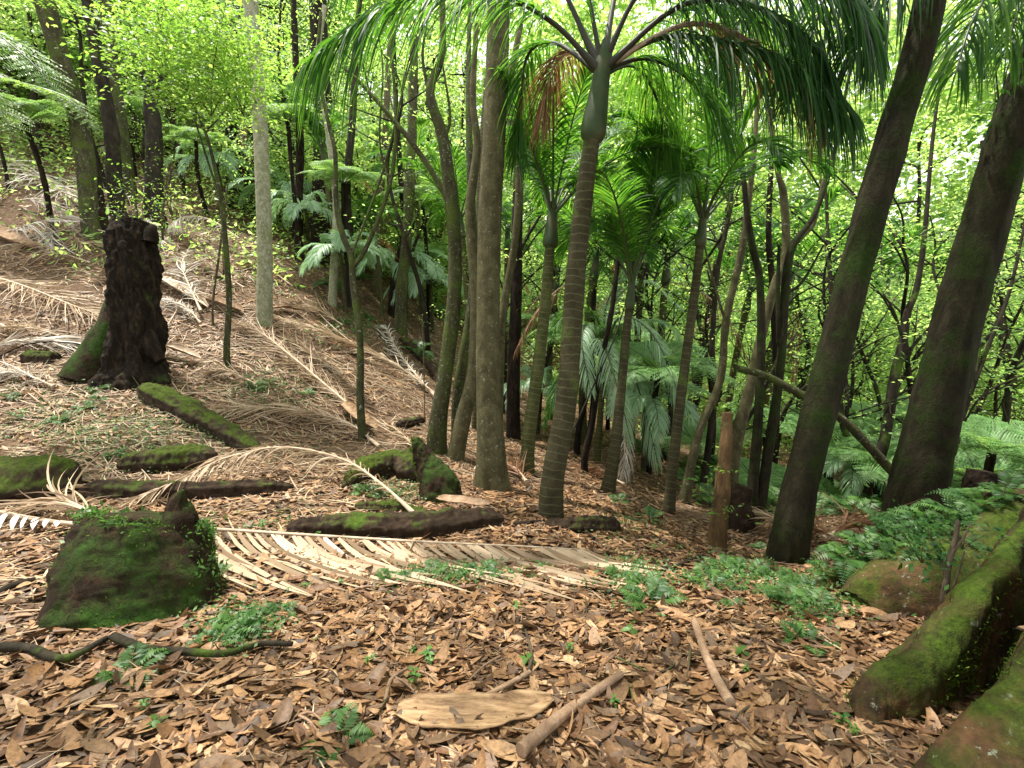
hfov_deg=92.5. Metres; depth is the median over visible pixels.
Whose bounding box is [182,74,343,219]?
forest tree
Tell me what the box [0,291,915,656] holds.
ground herbs
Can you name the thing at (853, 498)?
ground fern
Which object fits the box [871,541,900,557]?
ground fern
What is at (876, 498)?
ground fern
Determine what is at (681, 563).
fallen branch
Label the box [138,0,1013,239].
sky
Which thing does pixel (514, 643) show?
fallen twig
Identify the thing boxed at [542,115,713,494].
palm tree
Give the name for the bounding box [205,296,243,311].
palm sheath
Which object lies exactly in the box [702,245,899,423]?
sapling
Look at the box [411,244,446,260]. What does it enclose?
tree fern
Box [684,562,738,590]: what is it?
ground fern
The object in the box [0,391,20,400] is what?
ground fern
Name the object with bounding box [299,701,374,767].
ground fern
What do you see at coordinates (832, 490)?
ground fern
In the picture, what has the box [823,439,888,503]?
palm tree
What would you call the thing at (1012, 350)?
forest tree
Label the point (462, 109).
forest tree
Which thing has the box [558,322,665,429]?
tree fern
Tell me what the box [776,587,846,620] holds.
ground fern
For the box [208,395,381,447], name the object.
fallen frond
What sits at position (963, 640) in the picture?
giant tree
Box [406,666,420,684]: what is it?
seedling
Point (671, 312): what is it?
forest tree
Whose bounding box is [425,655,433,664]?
seedling
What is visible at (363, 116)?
forest tree
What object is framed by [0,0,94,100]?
forest tree
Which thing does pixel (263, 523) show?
seedling
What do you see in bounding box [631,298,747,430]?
forest tree
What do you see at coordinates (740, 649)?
seedling
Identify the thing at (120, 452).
ground fern
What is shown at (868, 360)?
sapling
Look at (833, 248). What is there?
sapling
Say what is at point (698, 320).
sapling
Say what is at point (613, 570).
ground fern
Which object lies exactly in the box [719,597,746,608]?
ground fern
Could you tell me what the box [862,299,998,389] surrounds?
sapling
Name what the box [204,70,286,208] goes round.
palm tree
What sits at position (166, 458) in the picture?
fallen log
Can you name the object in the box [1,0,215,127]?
forest tree
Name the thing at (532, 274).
sapling
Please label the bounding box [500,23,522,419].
forest tree
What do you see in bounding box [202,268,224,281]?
fallen log
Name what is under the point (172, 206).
fallen frond
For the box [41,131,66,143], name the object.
fallen frond
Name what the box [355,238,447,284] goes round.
palm tree
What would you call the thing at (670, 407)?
sapling
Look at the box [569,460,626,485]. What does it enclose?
fallen frond
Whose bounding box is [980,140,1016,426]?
forest tree
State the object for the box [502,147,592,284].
forest tree
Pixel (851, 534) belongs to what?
ground fern
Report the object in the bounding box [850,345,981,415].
forest tree
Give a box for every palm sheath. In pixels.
[0,224,37,248]
[162,276,207,306]
[165,343,201,358]
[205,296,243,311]
[273,305,300,309]
[340,401,377,428]
[436,494,489,504]
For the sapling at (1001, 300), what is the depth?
9.54 m
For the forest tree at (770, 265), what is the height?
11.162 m
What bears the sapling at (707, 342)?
on the ground
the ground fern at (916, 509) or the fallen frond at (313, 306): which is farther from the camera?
the fallen frond at (313, 306)
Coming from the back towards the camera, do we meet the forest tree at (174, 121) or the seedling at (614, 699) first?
the forest tree at (174, 121)
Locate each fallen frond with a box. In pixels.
[0,126,23,141]
[0,153,105,206]
[0,229,71,258]
[0,275,104,328]
[0,305,60,337]
[0,329,83,354]
[0,354,55,387]
[0,447,115,537]
[0,510,680,601]
[2,429,39,456]
[4,251,91,268]
[7,215,86,246]
[15,186,79,227]
[26,229,78,256]
[34,181,124,201]
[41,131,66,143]
[44,226,82,236]
[55,187,77,207]
[56,233,102,254]
[102,442,413,511]
[109,193,143,213]
[126,206,143,217]
[135,180,143,190]
[137,166,187,181]
[138,196,200,217]
[146,218,174,254]
[160,296,201,323]
[162,249,211,311]
[166,215,239,238]
[168,361,183,365]
[173,249,244,289]
[175,283,245,312]
[191,352,257,385]
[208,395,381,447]
[221,257,293,286]
[222,313,347,402]
[273,309,433,392]
[275,321,342,374]
[281,289,342,325]
[310,321,385,358]
[328,417,426,449]
[374,324,433,395]
[466,449,536,483]
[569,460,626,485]
[675,504,813,533]
[759,491,839,538]
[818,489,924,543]
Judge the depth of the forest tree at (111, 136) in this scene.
13.31 m
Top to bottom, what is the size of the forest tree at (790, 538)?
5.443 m
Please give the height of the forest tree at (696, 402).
11.781 m
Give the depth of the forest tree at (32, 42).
17.41 m
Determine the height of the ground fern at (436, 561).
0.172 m
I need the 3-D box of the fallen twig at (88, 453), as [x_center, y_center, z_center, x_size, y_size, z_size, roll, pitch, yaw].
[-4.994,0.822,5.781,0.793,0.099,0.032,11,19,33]
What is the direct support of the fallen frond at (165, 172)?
on the ground
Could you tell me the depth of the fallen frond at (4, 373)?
7.29 m
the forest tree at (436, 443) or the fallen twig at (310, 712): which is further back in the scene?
the forest tree at (436, 443)
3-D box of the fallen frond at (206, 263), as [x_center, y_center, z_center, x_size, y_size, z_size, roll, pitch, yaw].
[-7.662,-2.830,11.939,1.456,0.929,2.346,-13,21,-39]
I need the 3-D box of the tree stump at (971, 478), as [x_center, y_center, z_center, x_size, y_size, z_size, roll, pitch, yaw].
[5.710,1.343,5.982,0.432,0.619,0.491,0,16,0]
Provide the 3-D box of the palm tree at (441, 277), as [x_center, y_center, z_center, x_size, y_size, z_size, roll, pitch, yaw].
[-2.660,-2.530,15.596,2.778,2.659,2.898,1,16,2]
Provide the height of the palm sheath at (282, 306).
0.159 m
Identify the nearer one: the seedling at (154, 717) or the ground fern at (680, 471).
the seedling at (154, 717)
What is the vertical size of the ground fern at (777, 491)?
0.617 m
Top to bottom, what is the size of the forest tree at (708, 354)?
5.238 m
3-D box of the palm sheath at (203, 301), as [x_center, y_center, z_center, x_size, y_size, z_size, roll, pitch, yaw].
[-7.317,-2.068,10.838,1.888,0.604,0.301,9,18,29]
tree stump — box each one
[34,489,229,635]
[56,212,171,392]
[407,437,461,504]
[956,468,1000,504]
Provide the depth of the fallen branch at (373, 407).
9.35 m
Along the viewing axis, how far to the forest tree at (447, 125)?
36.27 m
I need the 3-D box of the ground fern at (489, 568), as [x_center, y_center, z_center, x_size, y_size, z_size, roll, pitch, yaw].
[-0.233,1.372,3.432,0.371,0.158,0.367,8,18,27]
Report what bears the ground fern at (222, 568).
on the ground
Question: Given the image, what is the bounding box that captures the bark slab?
[395,689,553,730]
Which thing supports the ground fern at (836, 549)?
on the giant tree at (963, 640)
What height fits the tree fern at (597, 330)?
3.265 m
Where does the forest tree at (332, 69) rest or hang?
on the ground
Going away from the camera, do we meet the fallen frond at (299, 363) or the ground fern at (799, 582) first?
the ground fern at (799, 582)
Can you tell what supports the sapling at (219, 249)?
on the ground
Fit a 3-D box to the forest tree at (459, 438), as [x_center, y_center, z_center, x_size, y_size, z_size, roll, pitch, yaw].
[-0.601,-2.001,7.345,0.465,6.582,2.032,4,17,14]
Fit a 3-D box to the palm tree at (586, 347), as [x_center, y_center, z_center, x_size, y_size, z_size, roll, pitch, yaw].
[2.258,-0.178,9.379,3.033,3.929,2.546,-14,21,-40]
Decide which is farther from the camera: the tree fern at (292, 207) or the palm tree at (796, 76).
the tree fern at (292, 207)
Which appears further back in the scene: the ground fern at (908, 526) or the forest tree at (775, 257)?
the forest tree at (775, 257)
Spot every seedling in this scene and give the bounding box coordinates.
[137,698,149,708]
[141,714,167,735]
[259,519,266,526]
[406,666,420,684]
[419,645,434,656]
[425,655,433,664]
[444,572,454,582]
[511,600,523,609]
[519,652,535,667]
[566,642,573,651]
[608,693,619,707]
[621,624,639,635]
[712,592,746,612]
[734,645,750,659]
[833,712,852,725]
[849,723,860,735]
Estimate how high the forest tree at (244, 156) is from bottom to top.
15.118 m
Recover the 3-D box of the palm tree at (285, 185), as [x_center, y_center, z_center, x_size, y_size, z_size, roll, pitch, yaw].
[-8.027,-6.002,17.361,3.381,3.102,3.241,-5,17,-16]
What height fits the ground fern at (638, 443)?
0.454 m
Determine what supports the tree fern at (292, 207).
on the ground
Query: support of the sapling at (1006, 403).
on the ground
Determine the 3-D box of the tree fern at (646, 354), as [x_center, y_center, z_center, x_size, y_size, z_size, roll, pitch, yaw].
[2.713,0.656,9.475,2.604,2.896,2.574,-9,18,-27]
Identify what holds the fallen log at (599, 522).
on the ground
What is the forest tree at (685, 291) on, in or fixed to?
on the ground
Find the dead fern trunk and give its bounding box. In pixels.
[95,156,108,233]
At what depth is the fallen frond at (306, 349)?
9.91 m
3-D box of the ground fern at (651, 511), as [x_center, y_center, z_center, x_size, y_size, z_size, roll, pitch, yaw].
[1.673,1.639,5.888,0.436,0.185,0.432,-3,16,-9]
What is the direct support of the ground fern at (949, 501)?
on the giant tree at (963, 640)
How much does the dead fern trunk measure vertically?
3.230 m
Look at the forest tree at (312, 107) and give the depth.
26.10 m
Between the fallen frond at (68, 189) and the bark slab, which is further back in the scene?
the fallen frond at (68, 189)
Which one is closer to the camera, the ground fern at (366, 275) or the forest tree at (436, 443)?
the forest tree at (436, 443)
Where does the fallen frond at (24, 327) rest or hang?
on the ground
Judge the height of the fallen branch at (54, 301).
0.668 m
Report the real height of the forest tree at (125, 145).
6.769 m
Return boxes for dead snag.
[138,68,167,228]
[679,412,760,550]
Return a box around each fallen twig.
[71,426,83,450]
[77,442,102,464]
[181,392,208,393]
[298,714,319,733]
[299,711,320,719]
[389,674,413,690]
[419,670,438,684]
[469,655,500,679]
[498,635,530,650]
[614,656,646,671]
[659,659,678,671]
[686,648,691,676]
[730,705,750,723]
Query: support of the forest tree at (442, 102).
on the ground
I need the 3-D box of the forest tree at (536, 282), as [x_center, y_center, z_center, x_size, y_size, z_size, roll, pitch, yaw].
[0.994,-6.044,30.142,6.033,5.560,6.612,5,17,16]
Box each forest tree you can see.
[0,0,91,140]
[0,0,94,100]
[0,0,183,161]
[0,0,219,144]
[0,0,226,151]
[0,1,96,97]
[0,14,26,130]
[1,0,209,118]
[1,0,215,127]
[6,0,156,87]
[7,1,136,40]
[11,0,219,127]
[33,0,101,239]
[72,1,222,155]
[81,0,126,218]
[97,0,138,205]
[111,0,146,159]
[118,0,289,147]
[128,20,222,143]
[130,0,261,99]
[134,37,421,227]
[160,5,182,175]
[162,84,276,151]
[165,74,347,178]
[166,0,344,230]
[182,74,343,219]
[185,0,306,197]
[201,0,337,119]
[215,0,343,84]
[224,20,242,209]
[225,0,379,194]
[228,2,382,210]
[236,1,255,217]
[241,79,503,280]
[242,0,273,327]
[264,0,330,79]
[265,0,400,143]
[265,65,362,165]
[279,88,465,265]
[284,88,368,201]
[289,3,403,116]
[291,0,303,261]
[300,0,456,272]
[305,130,503,314]
[307,156,413,246]
[308,86,399,215]
[309,0,334,266]
[315,4,339,307]
[328,29,406,158]
[338,19,510,271]
[338,139,466,286]
[339,3,485,273]
[342,0,461,456]
[343,126,536,321]
[344,0,361,310]
[357,159,528,296]
[361,16,484,227]
[364,18,530,226]
[373,16,391,292]
[376,35,446,336]
[379,51,505,183]
[388,0,403,318]
[388,209,560,369]
[400,118,460,140]
[446,23,480,462]
[451,1,477,433]
[471,79,484,430]
[473,0,511,492]
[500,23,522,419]
[500,115,580,326]
[500,172,571,338]
[500,227,539,282]
[500,236,566,326]
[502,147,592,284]
[503,257,566,307]
[506,83,525,440]
[524,239,738,377]
[526,248,647,350]
[526,291,709,415]
[536,195,574,309]
[555,119,635,317]
[560,165,627,306]
[573,145,610,455]
[581,127,640,473]
[585,65,839,421]
[606,251,734,348]
[607,195,719,325]
[613,105,701,282]
[626,280,720,339]
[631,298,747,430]
[634,308,742,416]
[647,222,744,345]
[647,285,702,344]
[657,147,778,347]
[657,194,774,344]
[667,318,744,402]
[678,0,767,503]
[688,271,923,440]
[699,56,750,489]
[701,305,807,398]
[704,267,990,475]
[715,262,932,400]
[716,267,820,384]
[716,294,756,350]
[730,0,831,487]
[732,228,817,401]
[732,252,994,452]
[733,208,839,358]
[734,66,765,521]
[759,58,854,524]
[764,0,946,565]
[766,0,779,489]
[794,188,938,314]
[825,190,857,499]
[832,85,1023,384]
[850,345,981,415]
[858,214,952,393]
[861,325,1023,420]
[862,35,949,496]
[867,194,1016,376]
[875,289,1023,420]
[880,1,1023,537]
[895,154,1023,389]
[897,101,1021,295]
[912,284,1023,419]
[920,150,1023,430]
[951,91,996,498]
[959,222,1023,437]
[971,337,1023,417]
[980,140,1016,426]
[986,183,1023,388]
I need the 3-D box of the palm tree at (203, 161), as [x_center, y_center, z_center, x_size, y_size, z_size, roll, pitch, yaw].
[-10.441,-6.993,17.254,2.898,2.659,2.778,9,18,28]
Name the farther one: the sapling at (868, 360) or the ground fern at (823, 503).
the sapling at (868, 360)
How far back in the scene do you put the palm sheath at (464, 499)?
5.02 m
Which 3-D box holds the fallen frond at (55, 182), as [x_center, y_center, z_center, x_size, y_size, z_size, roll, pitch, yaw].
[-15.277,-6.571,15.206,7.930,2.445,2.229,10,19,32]
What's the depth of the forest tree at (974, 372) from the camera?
8.83 m
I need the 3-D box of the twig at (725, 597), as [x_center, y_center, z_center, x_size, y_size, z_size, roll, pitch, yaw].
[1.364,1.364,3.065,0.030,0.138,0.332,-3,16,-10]
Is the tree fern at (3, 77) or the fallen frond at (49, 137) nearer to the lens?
the tree fern at (3, 77)
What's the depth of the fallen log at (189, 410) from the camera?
6.81 m
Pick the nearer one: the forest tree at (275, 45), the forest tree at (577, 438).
the forest tree at (577, 438)
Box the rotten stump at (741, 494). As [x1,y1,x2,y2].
[728,483,755,532]
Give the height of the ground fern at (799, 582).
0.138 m
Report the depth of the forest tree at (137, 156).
20.39 m
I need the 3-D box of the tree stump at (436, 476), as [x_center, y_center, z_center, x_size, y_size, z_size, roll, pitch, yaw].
[-0.848,1.079,5.491,0.711,0.870,0.687,0,16,0]
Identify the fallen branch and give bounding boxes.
[0,281,90,312]
[0,577,35,596]
[0,635,108,662]
[13,367,59,433]
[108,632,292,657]
[183,389,329,438]
[305,370,428,414]
[383,667,407,701]
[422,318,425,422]
[486,669,531,692]
[513,519,595,539]
[515,670,623,758]
[523,625,532,669]
[572,307,624,433]
[660,554,704,572]
[691,617,735,706]
[736,366,891,474]
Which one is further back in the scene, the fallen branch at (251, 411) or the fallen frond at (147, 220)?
the fallen frond at (147, 220)
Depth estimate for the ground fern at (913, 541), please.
3.10 m
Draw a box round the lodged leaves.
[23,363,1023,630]
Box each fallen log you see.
[0,454,85,502]
[19,350,61,364]
[78,479,293,501]
[116,443,217,473]
[135,382,265,454]
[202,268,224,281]
[286,507,503,542]
[341,449,417,489]
[354,499,426,512]
[395,415,424,428]
[399,337,438,381]
[545,514,620,533]
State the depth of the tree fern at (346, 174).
12.80 m
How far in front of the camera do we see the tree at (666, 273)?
10.80 m
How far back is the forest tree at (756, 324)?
22.84 m
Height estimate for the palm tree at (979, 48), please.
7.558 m
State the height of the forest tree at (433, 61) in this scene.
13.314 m
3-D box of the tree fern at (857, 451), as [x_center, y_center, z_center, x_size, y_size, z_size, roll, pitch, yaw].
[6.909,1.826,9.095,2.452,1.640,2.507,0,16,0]
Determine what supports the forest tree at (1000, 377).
on the ground
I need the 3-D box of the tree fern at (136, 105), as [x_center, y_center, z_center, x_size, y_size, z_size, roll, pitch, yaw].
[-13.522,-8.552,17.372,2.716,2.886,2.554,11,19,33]
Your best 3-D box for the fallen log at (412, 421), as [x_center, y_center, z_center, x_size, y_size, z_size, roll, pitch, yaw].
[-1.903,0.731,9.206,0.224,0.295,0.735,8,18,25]
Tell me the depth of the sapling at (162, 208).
8.29 m
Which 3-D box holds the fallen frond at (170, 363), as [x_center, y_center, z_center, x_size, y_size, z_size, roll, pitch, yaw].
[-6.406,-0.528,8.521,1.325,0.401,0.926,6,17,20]
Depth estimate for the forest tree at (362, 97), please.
20.02 m
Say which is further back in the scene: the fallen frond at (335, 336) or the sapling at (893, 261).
the sapling at (893, 261)
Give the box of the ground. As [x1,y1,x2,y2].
[0,74,1007,767]
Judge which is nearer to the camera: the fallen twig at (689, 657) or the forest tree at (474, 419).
the fallen twig at (689, 657)
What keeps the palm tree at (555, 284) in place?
on the ground
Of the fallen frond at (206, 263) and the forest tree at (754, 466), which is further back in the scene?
the fallen frond at (206, 263)
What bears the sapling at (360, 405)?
on the ground
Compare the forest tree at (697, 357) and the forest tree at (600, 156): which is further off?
the forest tree at (600, 156)
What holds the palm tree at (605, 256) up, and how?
on the ground
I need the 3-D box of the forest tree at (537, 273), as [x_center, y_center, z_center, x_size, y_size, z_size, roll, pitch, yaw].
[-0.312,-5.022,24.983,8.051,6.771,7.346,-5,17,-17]
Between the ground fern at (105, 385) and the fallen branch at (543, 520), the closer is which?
the fallen branch at (543, 520)
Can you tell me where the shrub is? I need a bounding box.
[852,484,1023,604]
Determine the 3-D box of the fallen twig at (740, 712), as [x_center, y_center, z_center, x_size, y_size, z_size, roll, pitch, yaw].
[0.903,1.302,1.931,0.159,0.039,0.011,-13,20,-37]
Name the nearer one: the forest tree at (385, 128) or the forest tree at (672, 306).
the forest tree at (385, 128)
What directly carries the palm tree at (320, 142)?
on the ground
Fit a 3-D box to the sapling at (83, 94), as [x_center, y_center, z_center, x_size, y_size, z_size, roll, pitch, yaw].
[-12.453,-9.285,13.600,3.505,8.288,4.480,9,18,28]
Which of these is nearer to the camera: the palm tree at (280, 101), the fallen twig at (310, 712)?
the fallen twig at (310, 712)
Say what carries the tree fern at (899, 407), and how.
on the ground
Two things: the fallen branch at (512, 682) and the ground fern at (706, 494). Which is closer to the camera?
the fallen branch at (512, 682)
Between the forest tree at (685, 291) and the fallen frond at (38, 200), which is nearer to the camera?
the fallen frond at (38, 200)
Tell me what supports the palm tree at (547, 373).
on the ground
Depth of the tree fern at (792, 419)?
11.56 m
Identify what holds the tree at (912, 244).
on the ground
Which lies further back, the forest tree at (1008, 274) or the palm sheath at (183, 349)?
the forest tree at (1008, 274)
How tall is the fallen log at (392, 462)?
0.442 m
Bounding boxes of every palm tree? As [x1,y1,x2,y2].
[163,143,254,197]
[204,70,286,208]
[228,166,311,238]
[238,56,333,242]
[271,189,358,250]
[284,0,896,518]
[284,92,380,230]
[297,229,389,313]
[351,189,403,317]
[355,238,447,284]
[366,114,457,314]
[383,261,463,334]
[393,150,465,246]
[399,139,529,379]
[443,166,563,359]
[489,62,703,474]
[502,207,613,419]
[504,364,578,435]
[513,173,684,444]
[541,269,694,483]
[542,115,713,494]
[585,192,718,445]
[601,174,621,372]
[601,371,710,471]
[607,26,839,513]
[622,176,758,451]
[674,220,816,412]
[689,0,1023,147]
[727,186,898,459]
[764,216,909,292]
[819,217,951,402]
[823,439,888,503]
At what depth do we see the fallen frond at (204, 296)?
10.68 m
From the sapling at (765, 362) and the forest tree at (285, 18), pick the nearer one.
the sapling at (765, 362)
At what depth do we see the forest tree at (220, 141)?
23.63 m
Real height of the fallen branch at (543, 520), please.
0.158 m
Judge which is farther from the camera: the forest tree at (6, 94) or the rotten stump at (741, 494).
the forest tree at (6, 94)
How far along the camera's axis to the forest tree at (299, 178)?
14.93 m
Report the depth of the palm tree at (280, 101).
16.99 m
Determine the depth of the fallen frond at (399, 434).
8.17 m
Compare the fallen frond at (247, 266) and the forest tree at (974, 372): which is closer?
the forest tree at (974, 372)
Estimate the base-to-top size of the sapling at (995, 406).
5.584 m
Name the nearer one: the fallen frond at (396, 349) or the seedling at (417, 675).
the seedling at (417, 675)
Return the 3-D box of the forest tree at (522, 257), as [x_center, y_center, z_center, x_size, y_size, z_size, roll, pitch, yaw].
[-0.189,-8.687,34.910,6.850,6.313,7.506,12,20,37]
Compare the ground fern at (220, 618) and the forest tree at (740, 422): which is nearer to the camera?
the ground fern at (220, 618)
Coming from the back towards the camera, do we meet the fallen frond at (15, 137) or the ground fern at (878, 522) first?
the fallen frond at (15, 137)
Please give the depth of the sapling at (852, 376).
11.88 m
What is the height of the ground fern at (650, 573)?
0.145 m
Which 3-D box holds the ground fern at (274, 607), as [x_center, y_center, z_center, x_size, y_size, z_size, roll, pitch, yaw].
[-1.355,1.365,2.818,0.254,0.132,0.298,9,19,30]
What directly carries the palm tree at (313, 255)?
on the ground
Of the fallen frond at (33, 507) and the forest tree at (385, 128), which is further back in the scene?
the forest tree at (385, 128)
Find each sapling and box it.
[0,115,33,190]
[3,0,141,189]
[26,7,194,170]
[41,0,307,367]
[70,4,195,193]
[76,151,196,269]
[115,125,218,245]
[169,183,261,324]
[190,0,306,228]
[196,47,288,165]
[278,87,370,206]
[283,9,482,356]
[316,11,425,442]
[338,96,419,259]
[361,90,507,319]
[419,195,543,349]
[461,32,655,413]
[463,156,681,424]
[500,14,659,342]
[555,139,775,461]
[564,0,789,462]
[584,197,770,445]
[643,205,758,419]
[645,227,767,452]
[650,122,843,475]
[693,220,958,468]
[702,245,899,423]
[708,283,818,408]
[720,145,887,439]
[722,207,926,455]
[723,211,931,488]
[728,185,933,423]
[731,167,1005,433]
[760,127,1023,435]
[769,223,945,482]
[802,237,939,401]
[857,270,997,413]
[859,190,1023,465]
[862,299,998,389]
[873,234,1023,414]
[896,160,1023,385]
[921,302,1023,463]
[983,99,1023,431]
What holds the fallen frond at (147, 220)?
on the ground
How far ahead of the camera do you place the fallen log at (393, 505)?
4.92 m
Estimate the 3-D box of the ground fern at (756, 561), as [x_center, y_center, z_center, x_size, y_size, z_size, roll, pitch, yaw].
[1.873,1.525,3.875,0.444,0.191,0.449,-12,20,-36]
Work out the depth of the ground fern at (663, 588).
3.08 m
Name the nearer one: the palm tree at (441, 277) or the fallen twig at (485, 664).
the fallen twig at (485, 664)
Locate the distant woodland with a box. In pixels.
[6,0,1023,377]
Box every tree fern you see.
[0,0,119,157]
[0,93,102,227]
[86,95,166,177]
[163,124,231,215]
[236,94,334,261]
[270,186,308,233]
[293,160,396,260]
[353,124,427,248]
[376,185,439,326]
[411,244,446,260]
[433,303,464,320]
[506,310,583,346]
[523,315,653,429]
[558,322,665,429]
[594,339,743,474]
[606,369,703,437]
[657,418,749,457]
[708,454,785,505]
[716,400,798,460]
[780,404,880,441]
[799,399,904,477]
[827,422,960,497]
[866,394,996,445]
[881,435,1023,505]
[955,415,1023,472]
[965,416,1023,463]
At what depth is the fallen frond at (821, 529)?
5.29 m
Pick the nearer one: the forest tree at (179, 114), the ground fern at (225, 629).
the ground fern at (225, 629)
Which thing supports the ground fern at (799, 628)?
on the ground
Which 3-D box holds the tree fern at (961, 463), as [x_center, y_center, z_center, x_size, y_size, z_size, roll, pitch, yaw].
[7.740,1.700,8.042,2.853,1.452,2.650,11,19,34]
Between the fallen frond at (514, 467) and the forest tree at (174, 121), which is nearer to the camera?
the fallen frond at (514, 467)
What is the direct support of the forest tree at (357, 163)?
on the ground
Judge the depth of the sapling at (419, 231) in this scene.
14.61 m
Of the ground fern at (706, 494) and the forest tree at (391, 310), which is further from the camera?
the forest tree at (391, 310)
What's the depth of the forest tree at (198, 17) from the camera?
31.07 m
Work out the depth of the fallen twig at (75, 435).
6.14 m
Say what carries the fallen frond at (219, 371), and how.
on the ground
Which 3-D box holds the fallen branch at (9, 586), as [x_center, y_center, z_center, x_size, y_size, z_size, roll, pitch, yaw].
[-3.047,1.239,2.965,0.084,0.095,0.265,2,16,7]
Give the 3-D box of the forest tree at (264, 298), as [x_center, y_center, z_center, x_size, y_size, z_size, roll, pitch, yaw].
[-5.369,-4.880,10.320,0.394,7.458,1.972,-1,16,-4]
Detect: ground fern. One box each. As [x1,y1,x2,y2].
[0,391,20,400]
[5,409,29,417]
[38,411,72,426]
[71,401,98,412]
[85,384,109,396]
[87,395,106,403]
[88,641,170,691]
[98,447,127,459]
[182,622,246,647]
[197,603,265,647]
[218,562,233,582]
[242,380,267,391]
[260,600,299,621]
[296,388,316,395]
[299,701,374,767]
[312,273,344,292]
[350,483,384,499]
[356,274,373,279]
[376,567,411,590]
[401,340,437,363]
[411,558,447,581]
[455,559,502,580]
[605,566,633,585]
[609,493,629,503]
[616,575,690,610]
[623,570,666,589]
[634,439,662,455]
[635,505,664,524]
[666,467,712,484]
[679,452,717,469]
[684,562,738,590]
[692,482,713,505]
[700,554,742,569]
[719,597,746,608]
[725,556,776,578]
[740,482,779,513]
[749,541,765,550]
[756,577,810,602]
[757,566,782,580]
[775,566,816,583]
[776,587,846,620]
[776,619,846,657]
[782,575,810,591]
[784,574,818,587]
[804,568,822,574]
[806,560,850,579]
[807,533,881,583]
[816,474,874,509]
[816,492,835,514]
[817,494,880,515]
[820,480,840,492]
[820,554,871,584]
[833,526,907,558]
[842,466,866,490]
[858,472,886,509]
[859,508,922,549]
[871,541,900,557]
[876,512,937,538]
[881,504,974,537]
[896,532,947,565]
[911,489,978,525]
[925,487,1013,514]
[939,520,985,555]
[973,469,1023,502]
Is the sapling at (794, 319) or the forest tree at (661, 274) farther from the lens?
the forest tree at (661, 274)
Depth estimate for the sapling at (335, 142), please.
17.45 m
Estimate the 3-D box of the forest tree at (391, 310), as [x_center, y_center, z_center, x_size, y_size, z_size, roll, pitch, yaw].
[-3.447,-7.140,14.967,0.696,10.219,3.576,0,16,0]
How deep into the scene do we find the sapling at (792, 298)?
9.51 m
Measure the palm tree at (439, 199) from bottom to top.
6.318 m
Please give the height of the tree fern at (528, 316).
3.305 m
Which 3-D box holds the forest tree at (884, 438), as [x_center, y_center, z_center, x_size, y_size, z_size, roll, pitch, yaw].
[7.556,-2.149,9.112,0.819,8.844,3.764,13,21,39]
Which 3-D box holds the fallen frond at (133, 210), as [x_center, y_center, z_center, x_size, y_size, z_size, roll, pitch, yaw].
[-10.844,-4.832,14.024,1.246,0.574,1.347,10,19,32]
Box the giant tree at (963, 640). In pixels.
[806,473,1023,767]
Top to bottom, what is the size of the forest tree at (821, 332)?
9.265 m
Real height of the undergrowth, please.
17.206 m
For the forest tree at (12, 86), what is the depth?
18.50 m
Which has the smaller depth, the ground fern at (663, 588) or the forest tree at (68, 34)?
the ground fern at (663, 588)
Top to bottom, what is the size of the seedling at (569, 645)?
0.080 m
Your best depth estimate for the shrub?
2.42 m
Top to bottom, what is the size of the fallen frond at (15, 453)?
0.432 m
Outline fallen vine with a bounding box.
[0,341,139,385]
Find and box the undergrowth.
[0,83,1018,456]
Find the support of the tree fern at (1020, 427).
on the ground
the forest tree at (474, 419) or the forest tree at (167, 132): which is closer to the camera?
the forest tree at (474, 419)
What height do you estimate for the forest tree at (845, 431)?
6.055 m
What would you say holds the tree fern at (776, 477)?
on the ground
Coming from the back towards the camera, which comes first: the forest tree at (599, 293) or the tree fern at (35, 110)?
the forest tree at (599, 293)
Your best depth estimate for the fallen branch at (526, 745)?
1.87 m
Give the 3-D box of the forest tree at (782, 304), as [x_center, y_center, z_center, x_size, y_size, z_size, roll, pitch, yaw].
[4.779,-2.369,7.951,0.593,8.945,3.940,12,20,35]
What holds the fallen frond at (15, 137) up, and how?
on the ground
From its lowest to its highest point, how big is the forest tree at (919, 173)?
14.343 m
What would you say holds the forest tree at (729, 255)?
on the ground
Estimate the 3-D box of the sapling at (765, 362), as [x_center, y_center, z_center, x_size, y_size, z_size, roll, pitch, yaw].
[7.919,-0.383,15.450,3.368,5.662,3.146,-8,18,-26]
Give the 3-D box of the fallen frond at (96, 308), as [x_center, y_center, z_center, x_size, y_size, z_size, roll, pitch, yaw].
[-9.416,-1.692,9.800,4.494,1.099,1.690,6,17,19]
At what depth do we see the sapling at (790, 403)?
10.65 m
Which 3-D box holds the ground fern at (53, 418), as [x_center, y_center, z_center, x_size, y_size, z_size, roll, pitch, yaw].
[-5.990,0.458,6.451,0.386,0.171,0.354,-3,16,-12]
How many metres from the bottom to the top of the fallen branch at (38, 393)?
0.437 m
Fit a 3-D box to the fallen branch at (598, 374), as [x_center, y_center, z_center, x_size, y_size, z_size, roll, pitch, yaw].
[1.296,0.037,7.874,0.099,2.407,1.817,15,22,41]

